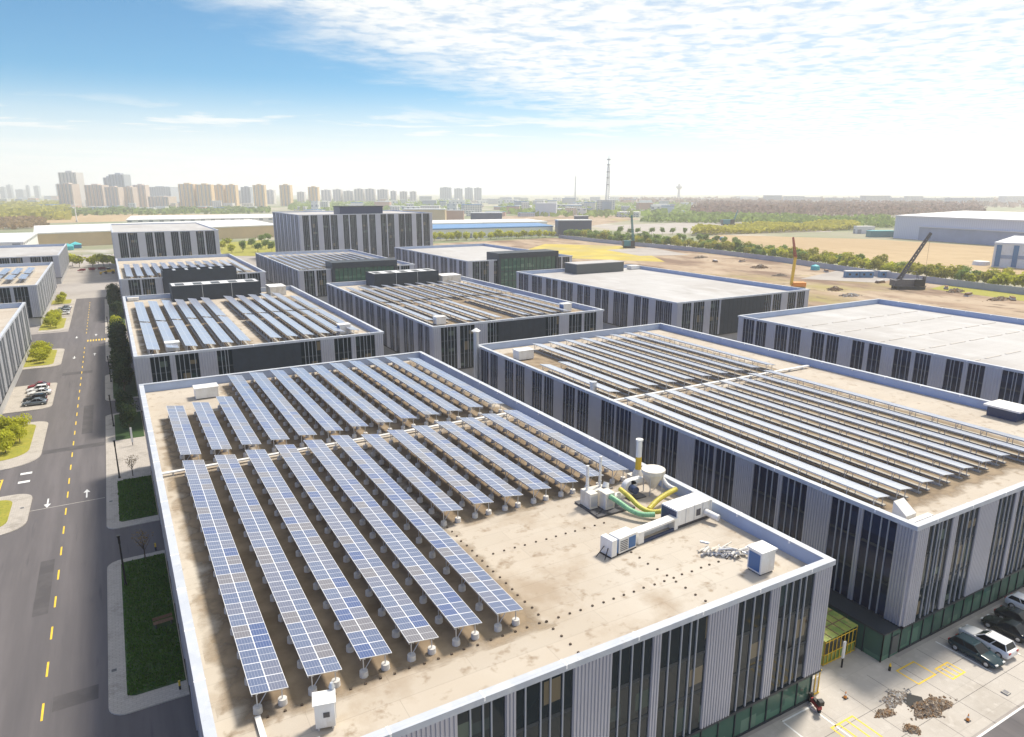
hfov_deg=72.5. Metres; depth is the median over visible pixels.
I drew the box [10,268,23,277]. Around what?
solar table
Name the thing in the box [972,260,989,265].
storage tank
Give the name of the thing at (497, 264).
industrial building
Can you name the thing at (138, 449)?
pavement
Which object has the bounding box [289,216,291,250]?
window
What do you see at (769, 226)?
woods
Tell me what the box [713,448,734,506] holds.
window
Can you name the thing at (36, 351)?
shrub
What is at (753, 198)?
block
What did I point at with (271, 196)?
apartment tower
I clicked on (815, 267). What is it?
covered tank
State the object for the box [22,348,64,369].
pavement
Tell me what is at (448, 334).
window
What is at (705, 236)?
tree
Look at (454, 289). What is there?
solar table
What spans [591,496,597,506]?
access door
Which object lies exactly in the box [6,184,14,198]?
apartment tower
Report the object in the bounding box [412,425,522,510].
solar table
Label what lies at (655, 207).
building
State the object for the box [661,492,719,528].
exhaust duct box
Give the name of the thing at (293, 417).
solar table
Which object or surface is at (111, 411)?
street lamp
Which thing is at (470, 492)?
solar table
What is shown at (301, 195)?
apartment tower
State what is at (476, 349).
flue
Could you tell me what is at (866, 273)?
site cabin
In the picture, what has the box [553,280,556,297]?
window
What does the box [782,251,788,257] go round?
tree
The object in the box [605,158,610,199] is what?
telecom tower
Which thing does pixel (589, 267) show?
plant room
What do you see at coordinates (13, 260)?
window
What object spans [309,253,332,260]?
solar table
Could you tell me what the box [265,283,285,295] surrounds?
plant room
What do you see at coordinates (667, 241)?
tree
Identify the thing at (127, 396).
evergreen tree
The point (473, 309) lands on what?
solar table
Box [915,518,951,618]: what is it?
window
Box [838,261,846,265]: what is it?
tree
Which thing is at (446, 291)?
solar table
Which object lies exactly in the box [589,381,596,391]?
vent pipe
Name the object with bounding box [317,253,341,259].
solar table
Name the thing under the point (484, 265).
window
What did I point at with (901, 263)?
tree
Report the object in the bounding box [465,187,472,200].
apartment tower
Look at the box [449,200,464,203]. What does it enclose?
building
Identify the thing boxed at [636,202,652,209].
building
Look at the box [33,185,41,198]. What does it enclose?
apartment tower
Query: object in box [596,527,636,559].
fan unit
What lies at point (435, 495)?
solar table
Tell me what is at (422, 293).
solar table
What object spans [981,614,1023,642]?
parked car
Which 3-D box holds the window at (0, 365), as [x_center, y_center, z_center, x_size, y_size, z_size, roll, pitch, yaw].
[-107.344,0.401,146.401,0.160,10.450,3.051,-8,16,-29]
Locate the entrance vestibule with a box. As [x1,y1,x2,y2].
[828,590,900,662]
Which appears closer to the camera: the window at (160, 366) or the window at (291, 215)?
the window at (160, 366)
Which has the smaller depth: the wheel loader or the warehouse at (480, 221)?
the wheel loader
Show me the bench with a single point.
(155, 623)
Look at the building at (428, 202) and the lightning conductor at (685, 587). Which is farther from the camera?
the building at (428, 202)
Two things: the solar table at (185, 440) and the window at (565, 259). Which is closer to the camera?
the solar table at (185, 440)
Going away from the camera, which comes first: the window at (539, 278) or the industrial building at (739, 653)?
the industrial building at (739, 653)
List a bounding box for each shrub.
[0,414,13,431]
[0,430,14,452]
[6,422,27,441]
[11,413,31,427]
[29,347,45,359]
[30,340,45,349]
[34,351,48,362]
[40,345,51,353]
[42,315,54,325]
[48,312,61,321]
[50,309,62,315]
[50,319,59,325]
[55,294,65,301]
[108,315,121,323]
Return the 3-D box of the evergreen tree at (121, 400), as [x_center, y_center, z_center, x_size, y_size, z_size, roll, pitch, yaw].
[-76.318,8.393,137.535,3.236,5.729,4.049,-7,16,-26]
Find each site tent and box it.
[67,243,73,249]
[71,242,81,247]
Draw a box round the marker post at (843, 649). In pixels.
[841,641,846,667]
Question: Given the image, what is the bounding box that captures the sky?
[0,0,1023,195]
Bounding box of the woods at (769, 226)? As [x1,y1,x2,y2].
[690,219,860,233]
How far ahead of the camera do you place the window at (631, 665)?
50.81 m
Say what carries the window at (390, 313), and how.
in the industrial building at (451, 343)
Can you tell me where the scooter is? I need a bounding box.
[808,692,824,712]
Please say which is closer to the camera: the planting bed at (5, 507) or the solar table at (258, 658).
the solar table at (258, 658)
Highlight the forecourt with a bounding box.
[748,591,1023,736]
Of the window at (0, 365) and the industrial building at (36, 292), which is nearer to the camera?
the window at (0, 365)
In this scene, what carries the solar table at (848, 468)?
on the industrial building at (958, 555)
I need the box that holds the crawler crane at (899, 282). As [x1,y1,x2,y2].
[889,232,931,289]
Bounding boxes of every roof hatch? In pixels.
[892,498,932,521]
[983,399,1023,421]
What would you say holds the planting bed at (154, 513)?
on the pavement at (138, 449)
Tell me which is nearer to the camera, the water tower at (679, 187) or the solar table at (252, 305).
the solar table at (252, 305)
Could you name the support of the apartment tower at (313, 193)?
on the ground at (277, 207)
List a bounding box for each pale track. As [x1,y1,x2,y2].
[610,247,687,255]
[801,271,892,282]
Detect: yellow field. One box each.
[220,240,275,255]
[529,244,663,261]
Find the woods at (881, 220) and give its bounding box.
[640,211,895,227]
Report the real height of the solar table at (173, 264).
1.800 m
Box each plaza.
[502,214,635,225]
[593,222,833,233]
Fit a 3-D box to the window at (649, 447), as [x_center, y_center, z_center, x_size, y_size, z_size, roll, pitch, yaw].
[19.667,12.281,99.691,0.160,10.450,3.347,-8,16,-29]
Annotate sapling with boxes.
[125,455,137,475]
[131,529,152,558]
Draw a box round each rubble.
[750,264,768,268]
[824,286,842,291]
[839,293,862,296]
[874,707,896,717]
[879,688,911,709]
[902,723,921,735]
[907,694,956,720]
[946,288,964,292]
[982,296,1009,301]
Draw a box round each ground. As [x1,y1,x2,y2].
[0,195,1023,287]
[30,251,1023,736]
[433,238,1023,318]
[903,693,922,708]
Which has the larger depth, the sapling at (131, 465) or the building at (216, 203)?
the building at (216, 203)
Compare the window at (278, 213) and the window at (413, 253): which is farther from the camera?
the window at (278, 213)
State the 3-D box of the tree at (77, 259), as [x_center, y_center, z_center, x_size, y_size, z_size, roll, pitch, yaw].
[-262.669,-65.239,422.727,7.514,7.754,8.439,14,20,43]
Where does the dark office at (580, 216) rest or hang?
on the ground at (277, 207)
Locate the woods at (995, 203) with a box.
[619,196,1023,207]
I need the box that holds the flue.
[472,328,481,379]
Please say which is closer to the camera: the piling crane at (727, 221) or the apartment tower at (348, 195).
the piling crane at (727, 221)
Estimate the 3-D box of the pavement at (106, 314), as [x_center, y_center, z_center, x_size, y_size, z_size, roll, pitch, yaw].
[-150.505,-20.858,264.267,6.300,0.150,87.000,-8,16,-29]
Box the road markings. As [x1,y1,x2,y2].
[0,307,1023,736]
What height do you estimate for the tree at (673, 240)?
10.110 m
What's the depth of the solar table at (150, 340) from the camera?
150.00 m
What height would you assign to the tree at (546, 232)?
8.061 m
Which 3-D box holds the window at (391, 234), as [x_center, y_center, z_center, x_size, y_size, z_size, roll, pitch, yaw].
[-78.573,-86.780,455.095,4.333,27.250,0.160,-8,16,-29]
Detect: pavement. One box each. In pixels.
[0,421,47,470]
[0,494,31,535]
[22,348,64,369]
[38,317,71,332]
[51,299,75,305]
[105,298,126,333]
[105,336,131,361]
[105,371,138,400]
[105,410,159,528]
[107,550,189,714]
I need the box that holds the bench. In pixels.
[152,612,172,627]
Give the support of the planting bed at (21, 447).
on the pavement at (33, 452)
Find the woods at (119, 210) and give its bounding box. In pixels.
[64,205,270,215]
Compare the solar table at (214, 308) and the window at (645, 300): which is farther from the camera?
the window at (645, 300)
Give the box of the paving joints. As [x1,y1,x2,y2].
[781,604,1022,736]
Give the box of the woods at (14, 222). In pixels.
[0,215,49,228]
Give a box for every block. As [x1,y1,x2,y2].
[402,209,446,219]
[419,196,431,201]
[446,210,463,219]
[488,199,497,203]
[596,200,614,212]
[741,197,759,200]
[763,195,781,200]
[783,196,804,201]
[804,197,821,201]
[825,198,843,201]
[844,198,858,200]
[860,195,890,201]
[890,198,902,201]
[903,196,922,201]
[923,198,944,202]
[945,197,972,202]
[975,197,993,202]
[998,196,1023,204]
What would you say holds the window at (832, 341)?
in the industrial building at (976, 354)
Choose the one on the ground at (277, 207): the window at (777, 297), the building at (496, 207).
the building at (496, 207)
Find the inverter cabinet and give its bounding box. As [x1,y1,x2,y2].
[312,681,336,730]
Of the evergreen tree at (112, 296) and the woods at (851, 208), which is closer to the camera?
the evergreen tree at (112, 296)
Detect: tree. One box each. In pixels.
[68,253,76,265]
[69,255,85,266]
[85,256,97,265]
[97,254,109,263]
[105,283,119,291]
[106,293,120,302]
[107,256,115,264]
[107,290,120,299]
[107,298,117,311]
[107,326,126,337]
[108,326,127,337]
[108,329,129,348]
[108,336,129,351]
[108,352,131,369]
[109,284,120,294]
[109,301,122,315]
[109,318,125,331]
[109,322,126,330]
[109,344,132,362]
[109,364,134,390]
[112,350,130,358]
[113,356,131,370]
[114,389,128,399]
[115,394,133,407]
[115,397,131,411]
[116,398,138,423]
[120,353,130,362]
[120,404,136,432]
[219,240,225,246]
[222,237,232,242]
[227,243,235,250]
[238,240,245,249]
[247,238,255,244]
[252,242,262,248]
[258,234,265,239]
[261,239,268,245]
[267,241,274,248]
[455,232,461,238]
[478,231,483,237]
[493,231,499,238]
[501,232,507,236]
[507,230,514,236]
[521,230,527,238]
[528,230,534,235]
[535,230,541,237]
[541,230,549,235]
[566,229,573,235]
[580,230,587,237]
[600,231,609,238]
[616,234,624,240]
[643,233,649,242]
[662,236,670,244]
[669,236,676,245]
[674,240,682,245]
[696,234,702,239]
[702,234,708,239]
[703,242,711,248]
[710,240,718,249]
[714,243,722,249]
[719,240,730,250]
[720,236,727,242]
[727,242,735,250]
[733,240,743,251]
[738,245,747,252]
[743,247,750,252]
[766,248,775,255]
[771,248,777,256]
[775,248,788,256]
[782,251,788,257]
[796,250,808,259]
[800,253,810,260]
[808,247,818,255]
[811,254,820,261]
[820,253,834,262]
[827,257,836,263]
[836,254,841,263]
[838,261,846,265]
[840,252,853,264]
[846,254,856,263]
[848,259,856,266]
[853,253,865,259]
[856,260,866,267]
[864,260,870,269]
[867,257,881,269]
[876,254,888,263]
[880,263,887,269]
[886,261,896,271]
[894,261,907,267]
[894,265,903,272]
[899,261,917,273]
[911,265,924,274]
[919,264,935,276]
[930,269,941,277]
[938,266,953,277]
[946,264,965,277]
[954,269,968,279]
[960,265,972,273]
[962,272,976,281]
[972,270,982,274]
[979,270,995,282]
[988,267,1000,273]
[992,271,1013,284]
[999,267,1016,285]
[1011,274,1020,285]
[1017,275,1023,286]
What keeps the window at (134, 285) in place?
in the industrial building at (140, 285)
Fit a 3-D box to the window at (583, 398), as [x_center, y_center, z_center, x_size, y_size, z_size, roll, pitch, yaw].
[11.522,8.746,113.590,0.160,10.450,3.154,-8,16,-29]
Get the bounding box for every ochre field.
[46,214,223,222]
[698,235,1023,274]
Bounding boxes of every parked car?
[21,397,47,406]
[22,392,47,401]
[26,383,49,391]
[27,381,49,388]
[27,387,51,395]
[948,632,1005,668]
[958,624,1018,658]
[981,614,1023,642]
[994,605,1023,623]
[1004,591,1023,609]
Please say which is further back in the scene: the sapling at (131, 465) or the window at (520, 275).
the window at (520, 275)
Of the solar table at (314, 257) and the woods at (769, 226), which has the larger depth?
the woods at (769, 226)
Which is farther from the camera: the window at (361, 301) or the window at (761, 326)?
the window at (361, 301)
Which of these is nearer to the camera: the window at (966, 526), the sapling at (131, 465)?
the window at (966, 526)
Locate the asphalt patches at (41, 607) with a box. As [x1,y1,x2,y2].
[32,370,104,711]
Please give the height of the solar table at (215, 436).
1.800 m
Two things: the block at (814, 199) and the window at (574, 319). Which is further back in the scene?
the block at (814, 199)
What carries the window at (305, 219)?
in the industrial building at (376, 230)
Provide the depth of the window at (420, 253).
364.36 m
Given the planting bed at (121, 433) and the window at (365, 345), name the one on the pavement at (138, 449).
the planting bed at (121, 433)
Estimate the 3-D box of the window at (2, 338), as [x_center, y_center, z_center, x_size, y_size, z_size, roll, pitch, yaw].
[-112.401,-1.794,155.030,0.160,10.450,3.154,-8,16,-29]
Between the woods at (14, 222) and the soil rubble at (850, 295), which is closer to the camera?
the soil rubble at (850, 295)
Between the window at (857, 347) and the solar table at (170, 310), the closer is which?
the window at (857, 347)
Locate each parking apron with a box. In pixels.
[3,383,56,413]
[48,305,73,315]
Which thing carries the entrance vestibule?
on the forecourt passage
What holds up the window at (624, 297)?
in the industrial building at (702, 303)
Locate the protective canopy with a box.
[821,607,857,665]
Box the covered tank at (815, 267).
[810,264,819,269]
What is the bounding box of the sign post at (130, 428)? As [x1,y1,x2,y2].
[129,427,132,444]
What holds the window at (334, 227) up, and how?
in the industrial building at (376, 230)
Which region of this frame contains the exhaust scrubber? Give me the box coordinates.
[575,456,634,518]
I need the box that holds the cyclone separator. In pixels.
[641,464,665,495]
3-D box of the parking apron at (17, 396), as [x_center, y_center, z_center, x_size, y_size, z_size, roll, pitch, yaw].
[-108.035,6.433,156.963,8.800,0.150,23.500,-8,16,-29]
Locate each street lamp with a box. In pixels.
[108,395,114,425]
[113,440,120,477]
[116,534,127,585]
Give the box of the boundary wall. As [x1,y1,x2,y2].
[558,235,1023,294]
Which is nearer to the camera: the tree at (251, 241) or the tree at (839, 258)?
the tree at (839, 258)
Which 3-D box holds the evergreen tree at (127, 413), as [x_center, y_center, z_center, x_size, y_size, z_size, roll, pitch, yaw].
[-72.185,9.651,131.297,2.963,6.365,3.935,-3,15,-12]
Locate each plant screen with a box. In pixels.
[169,278,260,301]
[366,268,438,286]
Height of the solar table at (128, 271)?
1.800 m
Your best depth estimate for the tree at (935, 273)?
353.14 m
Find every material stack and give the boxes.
[875,280,885,282]
[963,292,972,296]
[1008,296,1015,300]
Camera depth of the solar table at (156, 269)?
285.38 m
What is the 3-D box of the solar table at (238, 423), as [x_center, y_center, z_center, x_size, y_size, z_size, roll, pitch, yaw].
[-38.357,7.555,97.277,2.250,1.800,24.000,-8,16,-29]
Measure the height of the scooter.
1.348 m
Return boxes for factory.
[991,236,1023,268]
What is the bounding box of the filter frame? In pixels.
[632,514,677,544]
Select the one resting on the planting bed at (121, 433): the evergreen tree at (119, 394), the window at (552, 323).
the evergreen tree at (119, 394)
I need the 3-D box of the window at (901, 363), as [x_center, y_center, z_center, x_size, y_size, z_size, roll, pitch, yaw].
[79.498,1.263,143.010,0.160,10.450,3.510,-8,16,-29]
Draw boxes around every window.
[0,258,9,263]
[0,288,11,303]
[0,341,8,386]
[0,365,5,394]
[2,338,10,382]
[5,333,13,376]
[7,330,15,371]
[10,326,17,366]
[11,258,22,262]
[12,323,19,363]
[13,287,32,317]
[15,319,22,357]
[16,317,23,355]
[19,313,25,350]
[30,257,40,262]
[42,256,55,276]
[118,233,128,257]
[128,233,139,257]
[128,280,141,295]
[142,279,155,294]
[145,232,154,256]
[150,356,171,382]
[154,232,166,256]
[171,232,180,255]
[175,353,200,379]
[180,231,191,255]
[196,231,205,254]
[205,231,216,254]
[217,349,233,374]
[237,274,244,278]
[247,273,260,284]
[273,212,276,251]
[276,213,279,250]
[278,213,281,251]
[280,213,283,251]
[281,213,284,251]
[285,214,288,250]
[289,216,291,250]
[290,268,292,285]
[291,215,294,250]
[292,215,295,250]
[295,215,298,250]
[296,215,299,250]
[300,340,321,364]
[302,215,310,250]
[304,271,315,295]
[310,215,318,249]
[316,270,326,295]
[323,215,330,249]
[328,285,331,304]
[331,215,338,249]
[332,287,334,306]
[334,337,351,360]
[337,289,339,308]
[340,290,343,310]
[343,215,349,248]
[346,293,349,313]
[349,294,352,315]
[350,215,357,250]
[355,297,358,318]
[356,335,374,358]
[360,299,363,320]
[362,214,368,252]
[366,301,369,323]
[369,214,376,254]
[370,303,374,326]
[377,306,381,329]
[380,214,387,256]
[382,308,386,345]
[387,214,394,256]
[389,311,394,349]
[395,313,399,352]
[398,214,404,246]
[403,317,408,352]
[405,214,412,246]
[409,319,413,351]
[412,251,414,268]
[416,214,421,245]
[417,252,418,268]
[418,323,423,351]
[420,253,421,267]
[423,213,429,245]
[425,326,429,354]
[441,257,443,272]
[441,326,456,368]
[444,258,446,272]
[450,259,452,272]
[457,696,504,736]
[459,261,461,275]
[460,325,473,367]
[463,261,465,276]
[473,262,478,279]
[480,261,488,281]
[481,349,488,384]
[488,322,497,342]
[491,354,497,388]
[494,261,496,282]
[505,359,512,396]
[516,364,523,402]
[516,669,572,736]
[519,273,522,289]
[524,274,527,290]
[532,276,536,292]
[532,371,541,410]
[538,277,541,294]
[544,376,552,416]
[546,279,550,296]
[546,316,558,335]
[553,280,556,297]
[558,257,560,268]
[561,281,565,299]
[562,257,568,267]
[563,384,574,427]
[567,283,572,301]
[569,314,581,333]
[577,285,582,303]
[577,390,588,434]
[584,286,589,305]
[584,312,595,331]
[595,288,600,307]
[600,400,614,446]
[602,290,608,321]
[609,638,651,736]
[613,292,619,324]
[615,406,630,454]
[620,293,627,326]
[633,296,640,325]
[642,298,648,324]
[642,418,658,464]
[655,300,663,322]
[656,616,707,736]
[661,425,677,478]
[664,302,671,324]
[681,303,690,329]
[692,302,703,331]
[692,439,713,496]
[709,300,718,334]
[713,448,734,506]
[729,591,769,712]
[742,318,754,343]
[750,464,778,527]
[755,321,766,346]
[764,295,770,311]
[770,574,813,692]
[772,294,780,310]
[774,325,787,351]
[778,476,806,541]
[787,292,795,308]
[788,328,800,354]
[796,291,804,307]
[810,332,824,360]
[825,335,838,363]
[826,497,858,596]
[850,340,864,369]
[852,510,896,616]
[866,344,881,373]
[891,348,911,380]
[912,353,930,385]
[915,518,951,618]
[942,359,963,392]
[944,507,978,604]
[964,363,984,397]
[983,493,1014,585]
[994,245,1001,265]
[998,370,1023,402]
[1004,490,1023,574]
[1011,246,1019,266]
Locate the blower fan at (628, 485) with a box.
[621,476,645,500]
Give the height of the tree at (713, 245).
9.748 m
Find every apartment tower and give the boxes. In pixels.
[0,186,7,198]
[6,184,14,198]
[15,189,26,198]
[25,185,30,196]
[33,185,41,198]
[56,183,81,207]
[58,171,85,205]
[84,184,108,207]
[103,176,109,186]
[104,186,125,206]
[108,173,131,186]
[123,186,138,206]
[133,184,149,206]
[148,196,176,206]
[149,186,179,201]
[178,183,196,206]
[195,183,214,205]
[214,184,226,204]
[225,184,239,205]
[238,190,241,203]
[241,186,253,202]
[252,184,267,206]
[266,189,276,203]
[279,184,292,205]
[297,191,305,201]
[308,186,319,200]
[321,189,331,200]
[333,189,342,201]
[343,190,353,201]
[354,188,364,201]
[365,188,375,201]
[377,189,388,200]
[390,190,396,200]
[400,191,407,200]
[410,191,416,200]
[440,187,451,199]
[454,188,462,199]
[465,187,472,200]
[474,187,481,200]
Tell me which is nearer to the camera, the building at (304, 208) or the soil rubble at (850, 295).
the soil rubble at (850, 295)
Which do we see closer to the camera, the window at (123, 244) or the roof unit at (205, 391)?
the roof unit at (205, 391)
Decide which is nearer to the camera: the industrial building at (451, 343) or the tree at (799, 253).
the industrial building at (451, 343)
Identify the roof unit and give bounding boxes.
[127,297,138,301]
[164,340,179,351]
[192,382,218,399]
[336,322,350,334]
[433,315,446,324]
[512,347,534,360]
[559,302,571,311]
[626,265,640,269]
[747,540,777,574]
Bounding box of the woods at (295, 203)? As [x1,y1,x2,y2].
[288,199,470,210]
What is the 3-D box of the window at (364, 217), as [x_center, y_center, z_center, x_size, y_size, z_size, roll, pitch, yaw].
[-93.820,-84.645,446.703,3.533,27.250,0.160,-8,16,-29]
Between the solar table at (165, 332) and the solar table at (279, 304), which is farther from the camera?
the solar table at (279, 304)
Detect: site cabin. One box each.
[843,270,859,277]
[858,270,873,277]
[878,270,890,277]
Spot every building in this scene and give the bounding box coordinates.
[0,244,68,283]
[0,262,56,326]
[0,302,31,416]
[90,206,109,209]
[110,222,220,273]
[115,254,265,308]
[122,286,383,411]
[128,203,135,207]
[139,351,835,736]
[212,201,221,206]
[223,203,234,206]
[242,203,253,205]
[255,249,414,302]
[272,205,432,258]
[294,206,307,210]
[311,201,319,209]
[320,201,329,210]
[326,276,603,376]
[350,202,362,205]
[374,201,390,207]
[390,206,399,209]
[394,243,572,287]
[402,206,419,208]
[420,205,439,208]
[422,200,436,204]
[440,201,445,206]
[447,204,457,209]
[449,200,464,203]
[461,204,481,212]
[479,323,1023,652]
[494,206,506,209]
[504,199,518,203]
[507,206,519,213]
[514,201,528,205]
[516,264,809,340]
[517,212,534,216]
[521,202,528,208]
[535,203,556,215]
[547,200,556,202]
[562,198,575,203]
[565,205,581,207]
[565,207,576,215]
[577,208,586,214]
[584,202,595,209]
[590,197,599,200]
[617,211,640,216]
[621,206,629,211]
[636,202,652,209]
[650,204,669,208]
[651,206,660,209]
[661,206,673,212]
[737,299,1023,404]
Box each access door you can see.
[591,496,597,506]
[607,498,612,507]
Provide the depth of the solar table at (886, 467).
89.07 m
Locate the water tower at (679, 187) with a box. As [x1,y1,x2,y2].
[676,182,681,196]
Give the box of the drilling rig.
[790,237,805,287]
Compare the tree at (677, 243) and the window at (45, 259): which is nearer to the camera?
the window at (45, 259)
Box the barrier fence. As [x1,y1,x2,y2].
[811,669,821,694]
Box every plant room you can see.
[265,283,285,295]
[439,273,460,283]
[565,260,623,273]
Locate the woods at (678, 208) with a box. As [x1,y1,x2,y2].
[498,200,692,217]
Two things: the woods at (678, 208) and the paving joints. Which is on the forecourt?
the paving joints
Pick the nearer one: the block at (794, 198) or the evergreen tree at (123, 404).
the evergreen tree at (123, 404)
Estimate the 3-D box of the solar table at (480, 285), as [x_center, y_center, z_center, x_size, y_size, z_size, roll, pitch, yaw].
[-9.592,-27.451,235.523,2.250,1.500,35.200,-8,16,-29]
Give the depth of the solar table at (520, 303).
197.50 m
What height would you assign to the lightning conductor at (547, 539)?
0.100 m
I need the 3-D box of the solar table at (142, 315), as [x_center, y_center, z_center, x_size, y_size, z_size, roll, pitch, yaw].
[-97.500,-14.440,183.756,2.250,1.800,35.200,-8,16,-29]
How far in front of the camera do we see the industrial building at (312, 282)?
293.22 m
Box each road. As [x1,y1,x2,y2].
[0,296,197,736]
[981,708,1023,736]
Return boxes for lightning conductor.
[266,622,540,717]
[446,526,578,652]
[492,522,604,554]
[546,558,727,622]
[630,551,706,601]
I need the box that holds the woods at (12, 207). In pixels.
[0,199,71,219]
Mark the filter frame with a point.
(659, 524)
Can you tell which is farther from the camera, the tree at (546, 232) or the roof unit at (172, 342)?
the tree at (546, 232)
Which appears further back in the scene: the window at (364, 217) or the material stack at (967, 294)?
the window at (364, 217)
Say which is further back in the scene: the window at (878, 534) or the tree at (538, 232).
the tree at (538, 232)
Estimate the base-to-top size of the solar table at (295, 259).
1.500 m
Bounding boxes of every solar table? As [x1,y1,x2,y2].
[0,268,10,277]
[5,274,15,283]
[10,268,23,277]
[18,274,28,282]
[23,267,34,276]
[123,264,132,278]
[133,264,143,277]
[134,302,149,326]
[140,322,159,354]
[141,263,153,277]
[148,301,165,326]
[151,263,160,276]
[156,321,178,352]
[159,262,168,268]
[161,300,180,325]
[166,406,200,467]
[168,262,177,267]
[172,320,197,350]
[175,299,195,323]
[176,261,186,267]
[182,460,287,714]
[185,261,196,266]
[187,318,215,348]
[188,298,210,322]
[192,402,231,461]
[194,261,205,266]
[201,297,225,321]
[202,260,213,266]
[203,317,233,346]
[210,260,223,265]
[214,454,341,695]
[216,396,260,456]
[218,316,250,345]
[219,260,241,272]
[224,296,251,319]
[227,259,251,272]
[228,375,288,451]
[236,295,265,317]
[244,314,281,342]
[245,449,391,678]
[248,294,278,316]
[249,372,316,446]
[259,313,296,340]
[260,293,292,315]
[267,255,305,269]
[270,370,342,442]
[271,292,305,314]
[273,254,314,269]
[273,312,313,338]
[275,444,438,661]
[281,254,322,268]
[287,311,328,337]
[289,254,325,268]
[290,367,367,437]
[291,296,318,312]
[294,253,324,266]
[300,310,344,335]
[301,253,327,261]
[303,440,481,646]
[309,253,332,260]
[310,365,392,433]
[313,308,358,334]
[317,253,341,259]
[322,252,349,259]
[329,252,354,259]
[329,363,415,429]
[331,435,522,631]
[335,252,363,259]
[342,252,371,258]
[345,287,387,305]
[348,251,401,264]
[348,361,438,424]
[358,286,401,304]
[361,434,462,525]
[366,358,461,420]
[371,286,414,303]
[382,285,426,302]
[384,356,482,416]
[385,303,434,324]
[387,430,492,518]
[393,284,439,301]
[399,302,449,322]
[404,283,452,300]
[407,358,503,413]
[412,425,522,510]
[413,301,472,322]
[415,282,464,299]
[426,300,487,321]
[427,282,476,298]
[436,421,550,503]
[437,281,488,297]
[440,299,502,319]
[448,280,499,296]
[459,417,577,496]
[460,280,511,295]
[464,297,529,317]
[477,296,542,315]
[481,414,603,487]
[489,295,554,314]
[501,294,568,313]
[503,410,628,483]
[512,293,558,309]
[532,343,657,392]
[540,364,619,398]
[548,341,676,389]
[558,361,637,396]
[564,339,693,386]
[580,338,711,382]
[595,336,727,379]
[609,334,742,376]
[623,332,759,373]
[624,397,888,505]
[637,330,774,370]
[644,394,911,500]
[664,390,932,493]
[683,387,953,485]
[701,384,973,478]
[719,380,991,472]
[736,377,1009,465]
[747,373,1023,462]
[763,370,1023,447]
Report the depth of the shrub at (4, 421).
130.57 m
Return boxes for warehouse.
[0,232,38,245]
[34,219,273,245]
[126,214,272,222]
[432,219,547,223]
[432,223,553,238]
[893,211,1023,245]
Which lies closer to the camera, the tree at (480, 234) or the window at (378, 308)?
the window at (378, 308)
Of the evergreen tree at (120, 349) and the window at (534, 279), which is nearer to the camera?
the evergreen tree at (120, 349)
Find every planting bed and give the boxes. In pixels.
[0,424,35,460]
[0,500,11,526]
[24,350,56,366]
[39,318,65,330]
[51,299,71,304]
[109,300,125,328]
[112,375,137,398]
[114,411,144,439]
[118,475,157,521]
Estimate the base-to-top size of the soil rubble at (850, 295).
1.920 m
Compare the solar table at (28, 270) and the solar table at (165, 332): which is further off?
the solar table at (28, 270)
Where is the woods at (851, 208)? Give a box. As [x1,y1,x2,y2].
[689,199,986,215]
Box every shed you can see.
[853,226,874,233]
[866,230,893,236]
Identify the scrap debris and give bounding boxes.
[698,540,747,558]
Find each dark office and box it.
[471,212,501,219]
[555,219,591,235]
[574,215,587,218]
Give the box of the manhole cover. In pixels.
[1001,689,1010,695]
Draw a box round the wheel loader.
[99,267,114,273]
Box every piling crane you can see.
[622,215,634,247]
[720,210,737,224]
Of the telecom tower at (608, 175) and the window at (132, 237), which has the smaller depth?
the window at (132, 237)
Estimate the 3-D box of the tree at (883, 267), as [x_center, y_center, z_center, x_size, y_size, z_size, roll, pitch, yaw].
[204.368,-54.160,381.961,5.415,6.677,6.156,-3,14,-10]
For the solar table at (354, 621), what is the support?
on the industrial building at (739, 653)
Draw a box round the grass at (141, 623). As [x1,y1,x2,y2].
[117,475,184,694]
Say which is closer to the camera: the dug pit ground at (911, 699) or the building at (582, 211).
the dug pit ground at (911, 699)
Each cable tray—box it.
[162,413,505,475]
[255,715,319,736]
[614,365,808,400]
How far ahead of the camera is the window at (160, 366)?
136.72 m
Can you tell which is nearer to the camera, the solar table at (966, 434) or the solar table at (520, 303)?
the solar table at (966, 434)
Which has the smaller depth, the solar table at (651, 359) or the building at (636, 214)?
the solar table at (651, 359)
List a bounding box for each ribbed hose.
[609,494,654,517]
[618,487,660,513]
[647,487,677,508]
[661,477,674,488]
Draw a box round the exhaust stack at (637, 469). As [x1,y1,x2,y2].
[626,438,646,484]
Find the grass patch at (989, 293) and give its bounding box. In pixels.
[931,285,1023,300]
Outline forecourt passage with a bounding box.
[813,637,896,698]
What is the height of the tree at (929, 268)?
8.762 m
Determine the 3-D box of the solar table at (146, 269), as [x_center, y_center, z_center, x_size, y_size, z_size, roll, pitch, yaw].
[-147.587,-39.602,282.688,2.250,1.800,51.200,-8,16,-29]
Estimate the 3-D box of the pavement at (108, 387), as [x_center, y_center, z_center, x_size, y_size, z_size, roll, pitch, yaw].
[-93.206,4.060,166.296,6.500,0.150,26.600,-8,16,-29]
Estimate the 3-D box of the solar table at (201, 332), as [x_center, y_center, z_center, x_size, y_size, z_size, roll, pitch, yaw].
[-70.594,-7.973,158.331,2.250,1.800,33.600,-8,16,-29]
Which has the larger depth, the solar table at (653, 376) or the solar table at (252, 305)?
the solar table at (252, 305)

